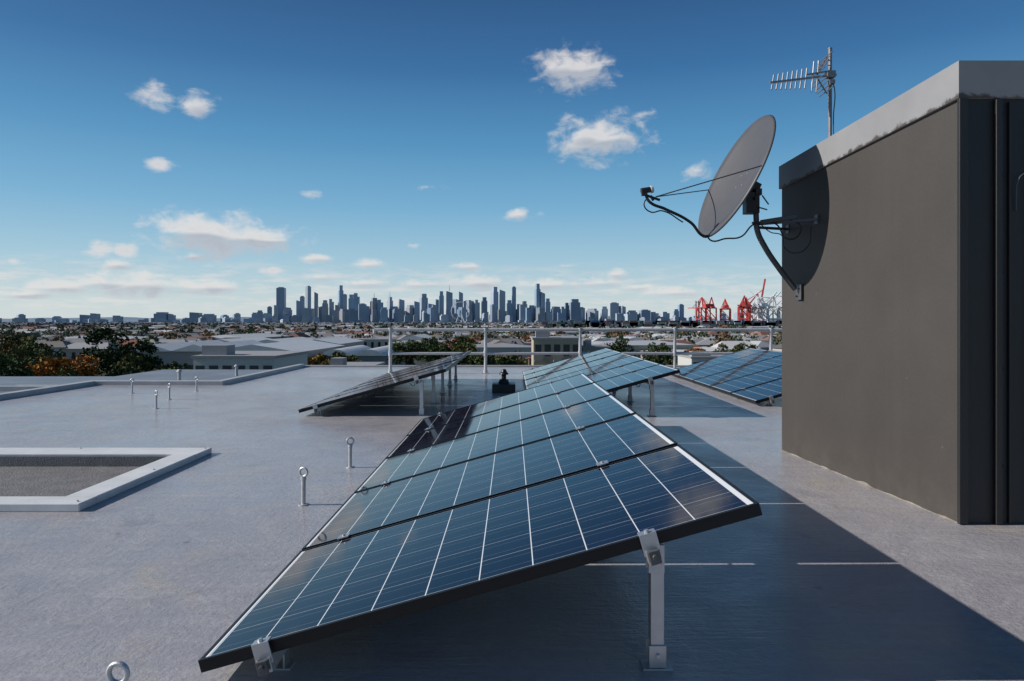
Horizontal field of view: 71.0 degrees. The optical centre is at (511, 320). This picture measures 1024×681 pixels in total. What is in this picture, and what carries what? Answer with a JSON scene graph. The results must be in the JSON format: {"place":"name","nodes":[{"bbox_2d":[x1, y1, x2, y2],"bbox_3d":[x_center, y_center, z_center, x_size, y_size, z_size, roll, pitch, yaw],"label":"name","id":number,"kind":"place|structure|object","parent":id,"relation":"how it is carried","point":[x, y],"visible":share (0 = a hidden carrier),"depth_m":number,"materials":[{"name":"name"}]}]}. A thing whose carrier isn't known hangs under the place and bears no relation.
{"place":"outdoors","nodes":[
{"label":"outdoors","id":0,"kind":"place"},
{"bbox_2d":[0,364,265,392],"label":"neighbouring building","id":1,"kind":"structure","parent":0,"point":[11,383],"depth_m":30.27,"materials":[{"name":"concrete"}]},
{"bbox_2d":[154,312,168,321],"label":"building","id":2,"kind":"structure","parent":0,"point":[162,315],"depth_m":5944.64,"materials":[{"name":"blue glass"}]},
{"bbox_2d":[189,312,201,321],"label":"building","id":3,"kind":"structure","parent":0,"point":[193,316],"depth_m":5957.80,"materials":[{"name":"blue glass"}]},
{"bbox_2d":[134,340,262,369],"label":"warehouse","id":4,"kind":"structure","parent":0,"point":[181,353],"depth_m":180.00,"materials":[{"name":"metal"}]},
{"bbox_2d":[201,314,219,322],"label":"building","id":5,"kind":"structure","parent":0,"point":[212,317],"depth_m":5952.92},
{"bbox_2d":[191,345,308,369],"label":"white office building","id":6,"kind":"structure","parent":0,"point":[220,357],"depth_m":62.00,"materials":[{"name":"concrete"}]},
{"bbox_2d":[16,322,503,375],"bbox_3d":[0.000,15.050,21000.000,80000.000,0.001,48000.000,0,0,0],"label":"ground","id":7,"kind":"structure","parent":0,"point":[103,374],"depth_m":218.01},
{"bbox_2d":[0,352,21,373],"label":"tree","id":8,"kind":"object","parent":7,"relation":"on","point":[12,361],"visible":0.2,"depth_m":95.84,"materials":[{"name":"green plant"}]},
{"bbox_2d":[0,365,37,375],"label":"tree","id":9,"kind":"object","parent":7,"relation":"on","point":[18,371],"visible":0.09,"depth_m":79.47,"materials":[{"name":"green plant"}]},
{"bbox_2d":[0,345,37,367],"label":"tree","id":10,"kind":"object","parent":7,"relation":"on","point":[22,355],"visible":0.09,"depth_m":112.78,"materials":[{"name":"green plant"}]},
{"bbox_2d":[0,336,51,363],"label":"tree","id":11,"kind":"object","parent":7,"relation":"on","point":[4,345],"visible":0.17,"depth_m":124.72,"materials":[{"name":"green plant"}]},
{"bbox_2d":[0,335,53,355],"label":"tree","id":12,"kind":"object","parent":7,"relation":"on","point":[14,337],"visible":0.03,"depth_m":133.38,"materials":[{"name":"green plant"}]},
{"bbox_2d":[25,364,54,375],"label":"tree","id":13,"kind":"object","parent":7,"relation":"on","point":[38,369],"visible":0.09,"depth_m":91.31,"materials":[{"name":"orange plant"}]},
{"bbox_2d":[19,339,65,363],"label":"tree","id":14,"kind":"object","parent":7,"relation":"on","point":[32,348],"visible":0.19,"depth_m":120.01,"materials":[{"name":"green plant"}]},
{"bbox_2d":[54,366,78,375],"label":"tree","id":15,"kind":"object","parent":7,"relation":"on","point":[69,371],"visible":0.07,"depth_m":89.02,"materials":[{"name":"green plant"}]},
{"bbox_2d":[42,353,99,375],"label":"tree","id":16,"kind":"object","parent":7,"relation":"on","point":[82,368],"visible":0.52,"depth_m":103.60,"materials":[{"name":"orange plant"}]},
{"bbox_2d":[79,327,130,375],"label":"tree","id":17,"kind":"object","parent":7,"relation":"on","point":[106,360],"visible":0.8,"depth_m":128.77,"materials":[{"name":"green plant"}]},
{"bbox_2d":[105,364,143,375],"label":"tree","id":18,"kind":"object","parent":7,"relation":"on","point":[122,370],"visible":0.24,"depth_m":98.79,"materials":[{"name":"green plant"}]},
{"bbox_2d":[110,353,152,371],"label":"tree","id":19,"kind":"object","parent":7,"relation":"on","point":[128,359],"visible":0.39,"depth_m":117.38,"materials":[{"name":"green plant"}]},
{"bbox_2d":[118,339,164,370],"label":"tree","id":20,"kind":"object","parent":7,"relation":"on","point":[149,347],"visible":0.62,"depth_m":131.30,"materials":[{"name":"green plant"}]},
{"bbox_2d":[151,361,191,370],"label":"tree","id":21,"kind":"object","parent":7,"relation":"on","point":[176,365],"visible":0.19,"depth_m":121.74,"materials":[{"name":"green plant"}]},
{"bbox_2d":[276,287,285,321],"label":"skyscraper","id":22,"kind":"structure","parent":7,"relation":"on","point":[281,298],"depth_m":6026.16,"materials":[{"name":"blue glass"}]},
{"bbox_2d":[219,337,362,347],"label":"warehouse","id":23,"kind":"structure","parent":7,"relation":"on","point":[347,342],"depth_m":265.51,"materials":[{"name":"metal"}]},
{"bbox_2d":[314,292,317,316],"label":"skyscraper","id":24,"kind":"structure","parent":7,"relation":"on","point":[315,304],"depth_m":5979.48,"materials":[{"name":"glass"}]},
{"bbox_2d":[307,353,330,364],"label":"tree","id":25,"kind":"object","parent":7,"relation":"on","point":[320,358],"visible":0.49,"depth_m":166.53,"materials":[{"name":"green plant"}]},
{"bbox_2d":[327,351,358,363],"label":"tree","id":26,"kind":"object","parent":7,"relation":"on","point":[339,354],"visible":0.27,"depth_m":165.17,"materials":[{"name":"green plant"}]},
{"bbox_2d":[348,294,353,320],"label":"skyscraper","id":27,"kind":"structure","parent":7,"relation":"on","point":[351,301],"depth_m":5915.05,"materials":[{"name":"blue glass"}]},
{"bbox_2d":[354,293,359,309],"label":"skyscraper","id":28,"kind":"structure","parent":7,"relation":"on","point":[356,300],"depth_m":5913.02,"materials":[{"name":"blue glass"}]},
{"bbox_2d":[370,298,376,314],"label":"skyscraper","id":29,"kind":"structure","parent":7,"relation":"on","point":[373,303],"depth_m":5919.02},
{"bbox_2d":[387,297,392,320],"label":"skyscraper","id":30,"kind":"structure","parent":7,"relation":"on","point":[389,304],"depth_m":5984.79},
{"bbox_2d":[0,322,781,365],"bbox_3d":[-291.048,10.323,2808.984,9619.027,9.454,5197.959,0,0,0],"label":"suburban houses","id":31,"kind":"structure","parent":7,"relation":"on","point":[70,346],"depth_m":332.81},
{"bbox_2d":[0,321,781,361],"bbox_3d":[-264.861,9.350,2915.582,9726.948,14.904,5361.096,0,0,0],"label":"distant trees","id":32,"kind":"object","parent":7,"relation":"on","point":[725,335],"visible":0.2,"depth_m":421.71,"materials":[{"name":"green plant"}]},
{"bbox_2d":[387,339,428,364],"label":"tree","id":33,"kind":"object","parent":7,"relation":"on","point":[411,346],"visible":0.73,"depth_m":164.02,"materials":[{"name":"green plant"}]},
{"bbox_2d":[406,305,413,322],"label":"skyscraper","id":34,"kind":"structure","parent":7,"relation":"on","point":[410,311],"depth_m":5915.36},
{"bbox_2d":[414,301,420,321],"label":"skyscraper","id":35,"kind":"structure","parent":7,"relation":"on","point":[417,308],"depth_m":5913.94,"materials":[{"name":"blue glass"}]},
{"bbox_2d":[419,294,427,320],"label":"skyscraper","id":36,"kind":"structure","parent":7,"relation":"on","point":[423,299],"depth_m":6037.35,"materials":[{"name":"glass"}]},
{"bbox_2d":[397,334,459,340],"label":"warehouse","id":37,"kind":"structure","parent":7,"relation":"on","point":[417,337],"depth_m":299.20,"materials":[{"name":"metal"}]},
{"bbox_2d":[415,336,447,361],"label":"tree","id":38,"kind":"object","parent":7,"relation":"on","point":[423,340],"visible":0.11,"depth_m":178.62,"materials":[{"name":"green plant"}]},
{"bbox_2d":[417,338,454,361],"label":"tree","id":39,"kind":"object","parent":7,"relation":"on","point":[435,346],"visible":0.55,"depth_m":158.89,"materials":[{"name":"green plant"}]},
{"bbox_2d":[443,335,476,351],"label":"tree","id":40,"kind":"object","parent":7,"relation":"on","point":[462,339],"visible":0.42,"depth_m":208.32,"materials":[{"name":"green plant"}]},
{"bbox_2d":[450,301,470,322],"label":"ferris wheel","id":41,"kind":"object","parent":7,"relation":"on","point":[460,312],"visible":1,"depth_m":4799.44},
{"bbox_2d":[441,341,479,364],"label":"tree","id":42,"kind":"object","parent":7,"relation":"on","point":[459,347],"visible":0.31,"depth_m":169.26,"materials":[{"name":"green plant"}]},
{"bbox_2d":[457,307,467,321],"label":"skyscraper","id":43,"kind":"structure","parent":7,"relation":"on","point":[464,310],"depth_m":5802.93,"materials":[{"name":"blue glass"}]},
{"bbox_2d":[464,300,472,320],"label":"skyscraper","id":44,"kind":"structure","parent":7,"relation":"on","point":[469,303],"depth_m":5923.06,"materials":[{"name":"glass"}]},
{"bbox_2d":[473,300,480,322],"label":"skyscraper","id":45,"kind":"structure","parent":7,"relation":"on","point":[476,311],"depth_m":5920.56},
{"bbox_2d":[468,351,495,364],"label":"tree","id":46,"kind":"object","parent":7,"relation":"on","point":[477,359],"visible":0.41,"depth_m":148.43,"materials":[{"name":"green plant"}]},
{"bbox_2d":[495,355,518,364],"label":"tree","id":47,"kind":"object","parent":7,"relation":"on","point":[502,360],"visible":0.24,"depth_m":127.38,"materials":[{"name":"green plant"}]},
{"bbox_2d":[512,286,515,321],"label":"skyscraper","id":48,"kind":"structure","parent":7,"relation":"on","point":[514,302],"depth_m":6044.86,"materials":[{"name":"blue glass"}]},
{"bbox_2d":[501,350,527,364],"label":"tree","id":49,"kind":"object","parent":7,"relation":"on","point":[521,362],"visible":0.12,"depth_m":154.40,"materials":[{"name":"green plant"}]},
{"bbox_2d":[534,284,540,321],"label":"skyscraper","id":50,"kind":"structure","parent":7,"relation":"on","point":[537,296],"depth_m":5990.26,"materials":[{"name":"blue glass"}]},
{"bbox_2d":[567,299,581,320],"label":"skyscraper","id":51,"kind":"structure","parent":7,"relation":"on","point":[574,309],"depth_m":5897.95,"materials":[{"name":"blue glass"}]},
{"bbox_2d":[608,302,618,320],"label":"skyscraper","id":52,"kind":"structure","parent":7,"relation":"on","point":[613,308],"depth_m":5910.12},
{"bbox_2d":[585,336,643,340],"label":"warehouse","id":53,"kind":"structure","parent":7,"relation":"on","point":[605,338],"depth_m":259.63,"materials":[{"name":"metal"}]},
{"bbox_2d":[604,338,635,355],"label":"tree","id":54,"kind":"object","parent":7,"relation":"on","point":[619,344],"visible":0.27,"depth_m":188.63,"materials":[{"name":"green plant"}]},
{"bbox_2d":[639,309,650,320],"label":"skyscraper","id":55,"kind":"structure","parent":7,"relation":"on","point":[645,313],"depth_m":5898.48,"materials":[{"name":"blue glass"}]},
{"bbox_2d":[642,355,668,364],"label":"tree","id":56,"kind":"object","parent":7,"relation":"on","point":[652,358],"visible":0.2,"depth_m":139.45,"materials":[{"name":"green plant"}]},
{"bbox_2d":[642,342,677,363],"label":"tree","id":57,"kind":"object","parent":7,"relation":"on","point":[661,347],"visible":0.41,"depth_m":174.10,"materials":[{"name":"green plant"}]},
{"bbox_2d":[542,321,781,327],"bbox_3d":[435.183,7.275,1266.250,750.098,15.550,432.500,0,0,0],"label":"shipping containers","id":58,"kind":"object","parent":7,"relation":"on","point":[594,324],"visible":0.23,"depth_m":1050.00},
{"bbox_2d":[688,297,712,320],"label":"container crane","id":59,"kind":"object","parent":7,"relation":"on","point":[705,306],"visible":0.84,"depth_m":1493.25,"materials":[{"name":"red paint"}]},
{"bbox_2d":[706,297,716,320],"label":"container crane","id":60,"kind":"object","parent":7,"relation":"on","point":[715,308],"visible":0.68,"depth_m":1517.88,"materials":[{"name":"red paint"}]},
{"bbox_2d":[719,299,730,320],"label":"container crane","id":61,"kind":"object","parent":7,"relation":"on","point":[724,306],"visible":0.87,"depth_m":1504.73,"materials":[{"name":"red paint"}]},
{"bbox_2d":[713,343,736,351],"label":"tree","id":62,"kind":"object","parent":7,"relation":"on","point":[722,345],"visible":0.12,"depth_m":172.91,"materials":[{"name":"green plant"}]},
{"bbox_2d":[737,295,749,320],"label":"container crane","id":63,"kind":"object","parent":7,"relation":"on","point":[742,305],"visible":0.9,"depth_m":1460.32,"materials":[{"name":"red paint"}]},
{"bbox_2d":[732,342,757,351],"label":"tree","id":64,"kind":"object","parent":7,"relation":"on","point":[739,347],"visible":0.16,"depth_m":173.81,"materials":[{"name":"green plant"}]},
{"bbox_2d":[737,279,765,320],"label":"container crane","id":65,"kind":"object","parent":7,"relation":"on","point":[762,290],"visible":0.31,"depth_m":1614.71,"materials":[{"name":"red paint"}]},
{"bbox_2d":[751,297,763,320],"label":"container crane","id":66,"kind":"object","parent":7,"relation":"on","point":[755,306],"visible":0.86,"depth_m":1479.28,"materials":[{"name":"white paint"}]},
{"bbox_2d":[750,291,780,320],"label":"container crane","id":67,"kind":"object","parent":7,"relation":"on","point":[757,316],"visible":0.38,"depth_m":1510.27,"materials":[{"name":"white paint"}]},
{"bbox_2d":[760,295,781,320],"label":"container crane","id":68,"kind":"object","parent":7,"relation":"on","point":[765,305],"visible":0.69,"depth_m":1485.72,"materials":[{"name":"white paint"}]},
{"bbox_2d":[235,339,344,357],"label":"warehouse","id":69,"kind":"structure","parent":0,"point":[313,347],"depth_m":184.74,"materials":[{"name":"metal"}]},
{"bbox_2d":[299,296,304,321],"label":"skyscraper","id":70,"kind":"structure","parent":0,"point":[302,302],"depth_m":5983.81,"materials":[{"name":"blue glass"}]},
{"bbox_2d":[300,308,310,321],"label":"skyscraper","id":71,"kind":"structure","parent":0,"point":[305,314],"depth_m":5616.85,"materials":[{"name":"glass"}]},
{"bbox_2d":[305,286,310,314],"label":"skyscraper","id":72,"kind":"structure","parent":0,"point":[308,297],"depth_m":5931.70,"materials":[{"name":"glass"}]},
{"bbox_2d":[318,306,327,321],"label":"skyscraper","id":73,"kind":"structure","parent":0,"point":[322,313],"depth_m":5941.12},
{"bbox_2d":[338,285,343,308],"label":"skyscraper","id":74,"kind":"structure","parent":0,"point":[340,296],"depth_m":6043.63,"materials":[{"name":"blue glass"}]},
{"bbox_2d":[348,309,359,322],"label":"skyscraper","id":75,"kind":"structure","parent":0,"point":[353,315],"depth_m":5500.83,"materials":[{"name":"blue glass"}]},
{"bbox_2d":[331,357,384,364],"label":"white office building","id":76,"kind":"structure","parent":0,"point":[338,360],"depth_m":77.81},
{"bbox_2d":[358,303,367,322],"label":"skyscraper","id":77,"kind":"structure","parent":0,"point":[362,312],"depth_m":5623.49,"materials":[{"name":"glass"}]},
{"bbox_2d":[322,345,404,364],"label":"warehouse","id":78,"kind":"structure","parent":0,"point":[363,353],"depth_m":178.00,"materials":[{"name":"metal"}]},
{"bbox_2d":[379,307,388,321],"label":"skyscraper","id":79,"kind":"structure","parent":0,"point":[383,314],"depth_m":5605.43,"materials":[{"name":"blue glass"}]},
{"bbox_2d":[2,317,776,321],"bbox_3d":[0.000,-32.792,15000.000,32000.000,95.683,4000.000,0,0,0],"label":"hills","id":80,"kind":"structure","parent":0,"point":[127,319],"depth_m":13849.57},
{"bbox_2d":[439,291,443,319],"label":"skyscraper","id":81,"kind":"structure","parent":0,"point":[441,303],"depth_m":5924.26,"materials":[{"name":"blue glass"}]},
{"bbox_2d":[446,286,452,321],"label":"skyscraper","id":82,"kind":"structure","parent":0,"point":[449,300],"depth_m":5918.88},
{"bbox_2d":[481,297,488,320],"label":"skyscraper","id":83,"kind":"structure","parent":0,"point":[484,305],"depth_m":5923.95,"materials":[{"name":"blue glass"}]},
{"bbox_2d":[489,304,495,322],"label":"skyscraper","id":84,"kind":"structure","parent":0,"point":[492,313],"depth_m":5695.27,"materials":[{"name":"blue glass"}]},
{"bbox_2d":[490,287,497,321],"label":"skyscraper","id":85,"kind":"structure","parent":0,"point":[494,296],"depth_m":5983.11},
{"bbox_2d":[498,289,504,321],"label":"skyscraper","id":86,"kind":"structure","parent":0,"point":[501,300],"depth_m":6031.23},
{"bbox_2d":[0,0,1023,318],"label":"sky","id":87,"kind":"structure","parent":0,"point":[179,158],"materials":[{"name":"blue"}]},
{"bbox_2d":[518,305,526,322],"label":"skyscraper","id":88,"kind":"structure","parent":0,"point":[522,313],"depth_m":5630.12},
{"bbox_2d":[535,308,542,321],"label":"skyscraper","id":89,"kind":"structure","parent":0,"point":[538,314],"depth_m":5587.32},
{"bbox_2d":[530,331,577,364],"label":"beige apartment building","id":90,"kind":"structure","parent":0,"point":[543,341],"depth_m":90.00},
{"bbox_2d":[586,309,598,320],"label":"skyscraper","id":91,"kind":"structure","parent":0,"point":[593,313],"depth_m":6032.70,"materials":[{"name":"concrete"}]},
{"bbox_2d":[582,339,610,351],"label":"grey apartment building","id":92,"kind":"structure","parent":0,"point":[587,346],"depth_m":96.00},
{"bbox_2d":[599,306,607,320],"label":"skyscraper","id":93,"kind":"structure","parent":0,"point":[603,313],"depth_m":5977.67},
{"bbox_2d":[677,351,722,364],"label":"white office building","id":94,"kind":"structure","parent":0,"point":[687,359],"depth_m":121.00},
{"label":"outer walls","id":95,"kind":"object","parent":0,"visible":0},
{"bbox_2d":[0,367,1023,680],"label":"flat roof","id":96,"kind":"structure","parent":95,"relation":"on","point":[816,573],"depth_m":3.03,"materials":[{"name":"concrete"}]},
{"bbox_2d":[0,447,211,511],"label":"roof skylight","id":97,"kind":"object","parent":96,"relation":"on","point":[55,479],"visible":0.98,"depth_m":5.09,"materials":[{"name":"metal"}]},
{"bbox_2d":[106,661,129,680],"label":"anchor eyebolt","id":98,"kind":"object","parent":96,"relation":"on","point":[124,666],"visible":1,"depth_m":1.76,"materials":[{"name":"metal"}]},
{"bbox_2d":[298,467,308,505],"bbox_3d":[-1.190,0.941,4.100,0.060,0.218,0.060,0,0,0],"label":"anchor eyebolt","id":99,"kind":"object","parent":96,"relation":"on","point":[303,491],"visible":1,"depth_m":4.09,"materials":[{"name":"metal"}]},
{"bbox_2d":[0,364,687,399],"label":"parapet kerb","id":100,"kind":"structure","parent":96,"relation":"on","point":[21,393],"depth_m":11.72,"materials":[{"name":"concrete"}]},
{"bbox_2d":[346,437,353,467],"bbox_3d":[-1.160,0.941,5.150,0.060,0.218,0.060,0,0,0],"label":"anchor eyebolt","id":101,"kind":"object","parent":96,"relation":"on","point":[349,454],"visible":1,"depth_m":5.14,"materials":[{"name":"metal"}]},
{"bbox_2d":[298,350,471,414],"bbox_3d":[-1.536,0.786,10.427,1.628,0.529,5.166,0,0,0],"label":"solar panel array","id":102,"kind":"object","parent":96,"relation":"on","point":[419,374],"visible":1,"depth_m":8.89,"materials":[{"name":"grey glass"}]},
{"bbox_2d":[198,373,761,676],"bbox_3d":[-0.091,0.784,4.597,1.628,0.531,5.166,0,0,0],"label":"solar panel array","id":103,"kind":"object","parent":96,"relation":"on","point":[522,486],"visible":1,"depth_m":2.65,"materials":[{"name":"blue glass"}]},
{"bbox_2d":[492,369,514,392],"bbox_3d":[-0.120,0.880,10.600,0.340,0.340,0.340,0,0,0],"label":"roof vent","id":104,"kind":"object","parent":96,"relation":"on","point":[503,385],"visible":0.98,"depth_m":10.43,"materials":[{"name":"black metal"}]},
{"bbox_2d":[373,328,781,373],"bbox_3d":[3.160,0.595,14.350,11.880,0.910,0.140,0,0,0],"label":"guard railing","id":105,"kind":"object","parent":96,"relation":"on","point":[485,353],"visible":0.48,"depth_m":14.32,"materials":[{"name":"metal"}]},
{"bbox_2d":[522,348,679,416],"bbox_3d":[1.014,0.786,10.837,1.628,0.529,6.186,0,0,0],"label":"solar panel array","id":106,"kind":"object","parent":96,"relation":"on","point":[608,370],"visible":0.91,"depth_m":10.12,"materials":[{"name":"blue glass"}]},
{"bbox_2d":[673,348,781,405],"bbox_3d":[3.793,0.784,11.327,1.628,0.531,5.166,0,0,0],"label":"solar panel array","id":107,"kind":"object","parent":96,"relation":"on","point":[752,375],"visible":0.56,"depth_m":11.25,"materials":[{"name":"blue glass"}]},
{"bbox_2d":[782,450,956,522],"bbox_3d":[2.243,1.041,4.772,0.017,0.016,2.120,0,0,-3],"label":"base sealant","id":108,"kind":"object","parent":96,"relation":"on","point":[869,486],"visible":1,"depth_m":4.51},
{"bbox_2d":[782,99,1023,523],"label":"walls","id":109,"kind":"structure","parent":96,"relation":"on","point":[869,358],"depth_m":4.17,"materials":[{"name":"paint"}]},
{"bbox_2d":[640,115,818,299],"bbox_3d":[1.697,-0.867,5.531,1.234,1.413,0.839,0,0,26],"label":"satellite dish","id":110,"kind":"object","parent":109,"relation":"attached to","point":[735,185],"visible":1,"depth_m":5.47,"materials":[{"name":"grey paint"}]},
{"bbox_2d":[779,60,1023,188],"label":"roof fascia","id":111,"kind":"structure","parent":109,"relation":"on","point":[983,79],"depth_m":4.05,"materials":[{"name":"concrete"}]},
{"bbox_2d":[770,47,836,136],"bbox_3d":[2.225,-1.670,5.470,0.521,0.840,0.240,0,0,0],"label":"tv antenna","id":112,"kind":"object","parent":111,"relation":"on","point":[830,74],"visible":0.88,"depth_m":5.47,"materials":[{"name":"metal"}]},
{"bbox_2d":[957,98,1010,524],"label":"cladding trims","id":113,"kind":"object","parent":109,"relation":"attached to","point":[962,310],"visible":1,"depth_m":3.69,"materials":[{"name":"metal"}]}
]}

